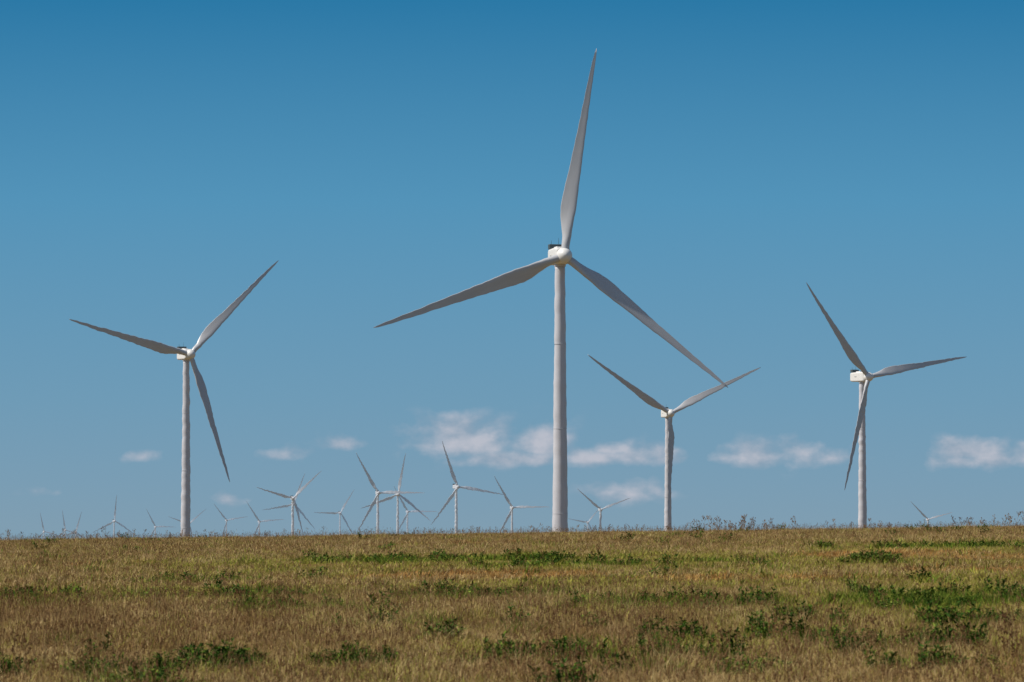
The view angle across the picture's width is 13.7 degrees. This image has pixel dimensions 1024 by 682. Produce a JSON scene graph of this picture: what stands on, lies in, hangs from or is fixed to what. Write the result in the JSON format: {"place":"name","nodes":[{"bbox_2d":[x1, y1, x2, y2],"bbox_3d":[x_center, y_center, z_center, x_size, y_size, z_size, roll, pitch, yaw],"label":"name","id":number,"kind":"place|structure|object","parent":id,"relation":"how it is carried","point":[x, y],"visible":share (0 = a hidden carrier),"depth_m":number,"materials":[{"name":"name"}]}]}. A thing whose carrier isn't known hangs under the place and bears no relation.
{"place":"outdoors","nodes":[
{"label":"outdoors","id":0,"kind":"place"},
{"bbox_2d":[0,521,1023,681],"bbox_3d":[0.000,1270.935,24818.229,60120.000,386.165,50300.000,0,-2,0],"label":"ground","id":1,"kind":"structure","parent":0,"point":[702,576],"depth_m":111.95,"materials":[{"name":"beige plant"}]},
{"bbox_2d":[0,652,20,674],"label":"shrub","id":2,"kind":"object","parent":1,"relation":"on","point":[7,660],"visible":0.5,"depth_m":59.94,"materials":[{"name":"green plant"}]},
{"bbox_2d":[37,513,58,539],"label":"wind turbine","id":3,"kind":"object","parent":1,"relation":"on","point":[43,530],"visible":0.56,"depth_m":10655.87,"materials":[{"name":"metal"}]},
{"bbox_2d":[57,510,81,537],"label":"wind turbine","id":4,"kind":"object","parent":1,"relation":"on","point":[65,530],"visible":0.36,"depth_m":10312.45,"materials":[{"name":"metal"}]},
{"bbox_2d":[62,512,83,538],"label":"wind turbine","id":5,"kind":"object","parent":1,"relation":"on","point":[76,530],"visible":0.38,"depth_m":9891.28,"materials":[{"name":"metal"}]},
{"bbox_2d":[60,658,91,675],"bbox_3d":[-6.076,4.540,59.478,0.493,0.264,0.418,-1,-3,12],"label":"shrub","id":6,"kind":"object","parent":1,"relation":"on","point":[72,665],"visible":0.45,"depth_m":59.42,"materials":[{"name":"green plant"}]},
{"bbox_2d":[92,496,132,535],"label":"wind turbine","id":7,"kind":"object","parent":1,"relation":"on","point":[114,520],"visible":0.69,"depth_m":7994.68,"materials":[{"name":"metal"}]},
{"bbox_2d":[103,652,144,670],"bbox_3d":[-5.468,4.521,60.260,0.577,0.335,0.552,-1,-3,30],"label":"shrub","id":8,"kind":"object","parent":1,"relation":"on","point":[114,655],"visible":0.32,"depth_m":60.21,"materials":[{"name":"green plant"}]},
{"bbox_2d":[147,511,169,537],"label":"wind turbine","id":9,"kind":"object","parent":1,"relation":"on","point":[155,526],"visible":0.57,"depth_m":10311.88,"materials":[{"name":"metal"}]},
{"bbox_2d":[69,260,278,537],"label":"wind turbine","id":10,"kind":"object","parent":1,"relation":"on","point":[185,355],"visible":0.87,"depth_m":1597.97,"materials":[{"name":"paint"}]},
{"bbox_2d":[168,509,205,534],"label":"wind turbine","id":11,"kind":"object","parent":1,"relation":"on","point":[191,521],"visible":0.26,"depth_m":9136.13,"materials":[{"name":"metal"}]},
{"bbox_2d":[214,504,243,535],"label":"wind turbine","id":12,"kind":"object","parent":1,"relation":"on","point":[226,520],"visible":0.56,"depth_m":9687.16,"materials":[{"name":"metal"}]},
{"bbox_2d":[247,503,283,534],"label":"wind turbine","id":13,"kind":"object","parent":1,"relation":"on","point":[258,526],"visible":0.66,"depth_m":8412.29,"materials":[{"name":"metal"}]},
{"bbox_2d":[257,471,320,535],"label":"wind turbine","id":14,"kind":"object","parent":1,"relation":"on","point":[292,498],"visible":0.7,"depth_m":5330.68,"materials":[{"name":"metal"}]},
{"bbox_2d":[264,474,314,528],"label":"wind turbine","id":15,"kind":"object","parent":1,"relation":"on","point":[300,511],"visible":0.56,"depth_m":6396.42,"materials":[{"name":"metal"}]},
{"bbox_2d":[314,489,354,533],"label":"wind turbine","id":16,"kind":"object","parent":1,"relation":"on","point":[339,512],"visible":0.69,"depth_m":7614.05,"materials":[{"name":"metal"}]},
{"bbox_2d":[328,639,371,666],"bbox_3d":[-2.274,4.505,61.633,0.653,0.402,0.672,-2,-4,45],"label":"shrub","id":17,"kind":"object","parent":1,"relation":"on","point":[351,655],"visible":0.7,"depth_m":61.57,"materials":[{"name":"green plant"}]},
{"bbox_2d":[370,648,398,662],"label":"shrub","id":18,"kind":"object","parent":1,"relation":"on","point":[379,656],"visible":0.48,"depth_m":62.13,"materials":[{"name":"green plant"}]},
{"bbox_2d":[356,453,421,534],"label":"wind turbine","id":19,"kind":"object","parent":1,"relation":"on","point":[377,492],"visible":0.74,"depth_m":4567.94,"materials":[{"name":"metal"}]},
{"bbox_2d":[362,454,428,533],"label":"wind turbine","id":20,"kind":"object","parent":1,"relation":"on","point":[401,496],"visible":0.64,"depth_m":5078.53,"materials":[{"name":"metal"}]},
{"bbox_2d":[394,487,436,533],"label":"wind turbine","id":21,"kind":"object","parent":1,"relation":"on","point":[407,510],"visible":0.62,"depth_m":7104.52,"materials":[{"name":"metal"}]},
{"bbox_2d":[431,441,503,532],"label":"wind turbine","id":22,"kind":"object","parent":1,"relation":"on","point":[456,486],"visible":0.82,"depth_m":4322.71,"materials":[{"name":"metal"}]},
{"bbox_2d":[486,643,528,661],"bbox_3d":[-0.112,4.524,61.866,0.603,0.316,0.595,-2,-3,44],"label":"shrub","id":23,"kind":"object","parent":1,"relation":"on","point":[498,652],"visible":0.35,"depth_m":61.82,"materials":[{"name":"green plant"}]},
{"bbox_2d":[0,511,1023,681],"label":"dry weeds","id":24,"kind":"object","parent":1,"relation":"on","point":[780,632],"visible":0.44,"depth_m":81.22,"materials":[{"name":"plant"}]},
{"bbox_2d":[494,476,545,531],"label":"wind turbine","id":25,"kind":"object","parent":1,"relation":"on","point":[511,508],"visible":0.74,"depth_m":5709.01,"materials":[{"name":"metal"}]},
{"bbox_2d":[373,49,727,531],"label":"wind turbine","id":26,"kind":"object","parent":1,"relation":"on","point":[560,257],"visible":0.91,"depth_m":1014.06,"materials":[{"name":"paint"}]},
{"bbox_2d":[562,634,589,652],"bbox_3d":[0.930,4.524,63.370,0.590,0.379,0.591,-1,-3,26],"label":"shrub","id":27,"kind":"object","parent":1,"relation":"on","point":[582,643],"visible":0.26,"depth_m":63.39,"materials":[{"name":"green plant"}]},
{"bbox_2d":[571,510,597,530],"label":"wind turbine","id":28,"kind":"object","parent":1,"relation":"on","point":[587,522],"visible":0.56,"depth_m":9688.55,"materials":[{"name":"metal"}]},
{"bbox_2d":[578,489,629,530],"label":"wind turbine","id":29,"kind":"object","parent":1,"relation":"on","point":[599,508],"visible":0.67,"depth_m":6393.77,"materials":[{"name":"metal"}]},
{"bbox_2d":[631,632,688,657],"bbox_3d":[2.185,4.443,62.134,0.867,0.417,0.753,-2,-3,44],"label":"shrub","id":30,"kind":"object","parent":1,"relation":"on","point":[651,647],"visible":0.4,"depth_m":62.10,"materials":[{"name":"green plant"}]},
{"bbox_2d":[587,354,760,531],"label":"wind turbine","id":31,"kind":"object","parent":1,"relation":"on","point":[667,414],"visible":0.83,"depth_m":2036.34,"materials":[{"name":"paint"}]},
{"bbox_2d":[664,638,702,655],"bbox_3d":[2.515,4.494,62.464,0.534,0.332,0.563,2,-3,-40],"label":"shrub","id":32,"kind":"object","parent":1,"relation":"on","point":[686,646],"visible":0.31,"depth_m":62.39,"materials":[{"name":"green plant"}]},
{"bbox_2d":[713,656,732,672],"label":"shrub","id":33,"kind":"object","parent":1,"relation":"on","point":[724,662],"visible":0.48,"depth_m":57.46,"materials":[{"name":"green plant"}]},
{"bbox_2d":[821,631,869,655],"bbox_3d":[4.886,4.408,62.065,0.602,0.371,0.756,1,-3,-30],"label":"shrub","id":34,"kind":"object","parent":1,"relation":"on","point":[843,643],"visible":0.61,"depth_m":61.91,"materials":[{"name":"green plant"}]},
{"bbox_2d":[847,548,903,561],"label":"shrub","id":35,"kind":"object","parent":1,"relation":"on","point":[861,555],"visible":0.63,"depth_m":133.50,"materials":[{"name":"green plant"}]},
{"bbox_2d":[806,282,964,528],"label":"wind turbine","id":36,"kind":"object","parent":1,"relation":"on","point":[863,377],"visible":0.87,"depth_m":1761.47,"materials":[{"name":"paint"}]},
{"bbox_2d":[911,502,952,523],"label":"wind turbine","id":37,"kind":"object","parent":1,"relation":"on","point":[927,519],"visible":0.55,"depth_m":8092.72,"materials":[{"name":"metal"}]},
{"bbox_2d":[0,0,1023,539],"label":"sky","id":38,"kind":"structure","parent":0,"point":[393,158],"materials":[{"name":"blue"}]}
]}

